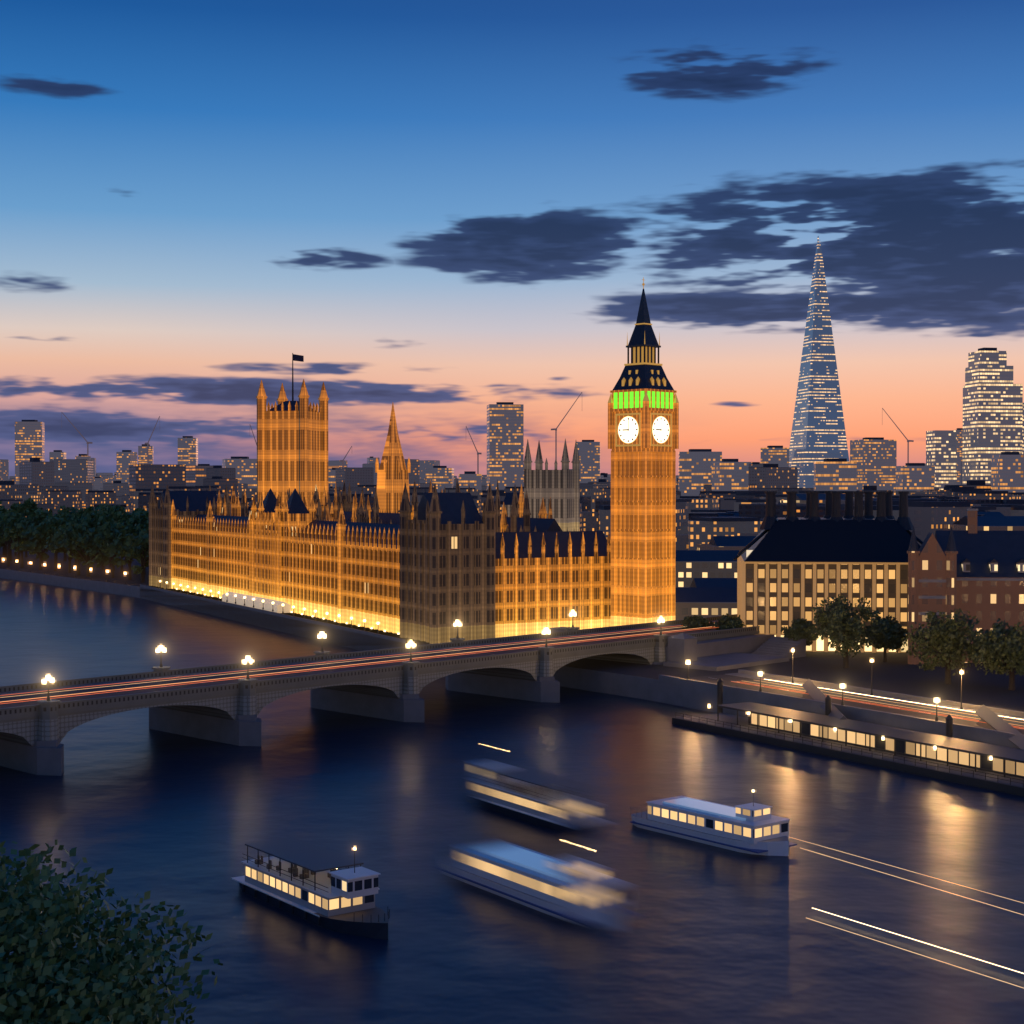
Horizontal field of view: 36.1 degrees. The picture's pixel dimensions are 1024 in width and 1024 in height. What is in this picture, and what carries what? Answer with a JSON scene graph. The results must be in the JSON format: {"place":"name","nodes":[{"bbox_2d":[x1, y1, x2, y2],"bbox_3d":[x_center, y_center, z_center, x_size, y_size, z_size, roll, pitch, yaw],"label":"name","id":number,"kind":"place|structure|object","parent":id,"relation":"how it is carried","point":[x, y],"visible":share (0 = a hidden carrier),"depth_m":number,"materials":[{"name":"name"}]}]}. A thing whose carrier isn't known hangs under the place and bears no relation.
{"place":"outdoors","nodes":[
{"label":"outdoors","id":0,"kind":"place"},
{"bbox_2d":[0,840,222,1023],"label":"tree","id":1,"kind":"object","parent":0,"point":[77,989],"visible":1,"depth_m":76.99,"materials":[{"name":"green plant"}]},
{"bbox_2d":[256,353,328,507],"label":"square tower","id":2,"kind":"structure","parent":0,"point":[292,445],"depth_m":710.98,"materials":[{"name":"stone"}]},
{"bbox_2d":[0,578,1023,1023],"bbox_3d":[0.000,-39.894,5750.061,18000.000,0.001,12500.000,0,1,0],"label":"river water","id":3,"kind":"structure","parent":0,"point":[704,934],"depth_m":206.21,"materials":[{"name":"blue liquid"}]},
{"bbox_2d":[231,837,389,939],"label":"tour boat","id":4,"kind":"object","parent":3,"relation":"on","point":[309,882],"visible":0.99,"depth_m":175.31,"materials":[{"name":"grey metal"}]},
{"bbox_2d":[0,610,759,775],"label":"bridge","id":5,"kind":"structure","parent":3,"relation":"on","point":[224,703],"depth_m":321.40,"materials":[{"name":"stone"}]},
{"bbox_2d":[470,747,601,832],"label":"blurred boat","id":6,"kind":"object","parent":3,"relation":"on","point":[529,795],"visible":0.98,"depth_m":227.06,"materials":[{"name":"grey metal"}]},
{"bbox_2d":[445,842,630,925],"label":"river cruiser","id":7,"kind":"object","parent":3,"relation":"on","point":[581,890],"visible":0.98,"depth_m":178.39,"materials":[{"name":"white metal"}]},
{"bbox_2d":[630,790,796,855],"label":"passenger boat","id":8,"kind":"object","parent":3,"relation":"on","point":[754,828],"visible":0.95,"depth_m":210.22,"materials":[{"name":"white metal"}]},
{"bbox_2d":[672,678,1023,796],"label":"pier","id":9,"kind":"structure","parent":3,"relation":"on","point":[948,757],"depth_m":278.13,"materials":[{"name":"black metal"}]},
{"bbox_2d":[790,837,1023,987],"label":"light trails","id":10,"kind":"object","parent":3,"relation":"on","point":[911,938],"visible":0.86,"depth_m":171.12,"materials":[{"name":"white"}]},
{"bbox_2d":[0,547,1023,747],"bbox_3d":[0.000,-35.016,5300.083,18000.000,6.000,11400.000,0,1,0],"label":"bank ground","id":11,"kind":"structure","parent":0,"point":[896,673],"depth_m":367.95,"materials":[{"name":"grey concrete"}]},
{"bbox_2d":[3,559,125,583],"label":"street lamps","id":12,"kind":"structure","parent":11,"relation":"on","point":[74,572],"depth_m":768.14,"materials":[{"name":"black metal"}]},
{"bbox_2d":[0,497,148,581],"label":"trees","id":13,"kind":"object","parent":11,"relation":"on","point":[104,535],"visible":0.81,"depth_m":794.78,"materials":[{"name":"green plant"}]},
{"bbox_2d":[159,580,398,633],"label":"terrace marquee and floods","id":14,"kind":"object","parent":11,"relation":"on","point":[276,606],"visible":1,"depth_m":556.75,"materials":[{"name":"white fabric"}]},
{"bbox_2d":[140,479,610,650],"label":"palace of westminster","id":15,"kind":"structure","parent":11,"relation":"on","point":[433,566],"depth_m":477.59,"materials":[{"name":"stone"}]},
{"bbox_2d":[375,403,410,512],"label":"spired tower","id":16,"kind":"structure","parent":15,"relation":"on","point":[392,471],"depth_m":595.59,"materials":[{"name":"beige stone"}]},
{"bbox_2d":[63,392,913,473],"bbox_3d":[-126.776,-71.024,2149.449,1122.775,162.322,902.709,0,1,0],"label":"construction cranes","id":17,"kind":"object","parent":11,"relation":"on","point":[478,453],"visible":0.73,"depth_m":1998.91,"materials":[{"name":"grey metal"}]},
{"bbox_2d":[0,402,1023,549],"bbox_3d":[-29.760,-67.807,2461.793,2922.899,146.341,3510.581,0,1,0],"label":"city buildings","id":18,"kind":"structure","parent":11,"relation":"on","point":[710,484],"depth_m":1591.92,"materials":[{"name":"grey glass"}]},
{"bbox_2d":[608,277,678,625],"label":"clock tower","id":19,"kind":"structure","parent":11,"relation":"on","point":[643,423],"depth_m":438.48,"materials":[{"name":"brown"}]},
{"bbox_2d":[550,627,805,670],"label":"bridge abutment","id":20,"kind":"object","parent":11,"relation":"on","point":[728,653],"visible":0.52,"depth_m":391.38,"materials":[{"name":"stone"}]},
{"bbox_2d":[789,236,848,487],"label":"skyscraper","id":21,"kind":"structure","parent":11,"relation":"on","point":[818,433],"depth_m":2079.05,"materials":[{"name":"blue glass"}]},
{"bbox_2d":[733,491,922,652],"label":"office building","id":22,"kind":"structure","parent":11,"relation":"on","point":[791,565],"depth_m":412.91,"materials":[{"name":"beige stone"}]},
{"bbox_2d":[675,494,1023,619],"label":"background buildings","id":23,"kind":"structure","parent":11,"relation":"on","point":[705,580],"depth_m":625.61,"materials":[{"name":"stone"}]},
{"bbox_2d":[681,594,1023,689],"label":"trees","id":24,"kind":"object","parent":11,"relation":"on","point":[948,642],"visible":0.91,"depth_m":347.27,"materials":[{"name":"green plant"}]},
{"bbox_2d":[802,679,1023,749],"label":"gangways","id":25,"kind":"object","parent":11,"relation":"on","point":[992,720],"visible":0.61,"depth_m":282.05,"materials":[{"name":"grey metal"}]},
{"bbox_2d":[926,348,1023,489],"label":"stepped office tower","id":26,"kind":"structure","parent":11,"relation":"on","point":[993,413],"depth_m":1681.70,"materials":[{"name":"grey glass"}]},
{"bbox_2d":[0,0,1023,477],"label":"sky","id":27,"kind":"structure","parent":0,"point":[451,210],"materials":[{"name":"blue"}]},
{"bbox_2d":[502,438,580,530],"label":"abbey towers","id":28,"kind":"structure","parent":0,"point":[561,488],"depth_m":634.63,"materials":[{"name":"stone"}]},
{"bbox_2d":[659,648,1023,739],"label":"road","id":29,"kind":"structure","parent":0,"point":[925,711],"depth_m":314.67,"materials":[{"name":"grey asphalt"}]},
{"bbox_2d":[907,509,1023,664],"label":"brick building","id":30,"kind":"structure","parent":0,"point":[973,571],"depth_m":385.37,"materials":[{"name":"brick"}]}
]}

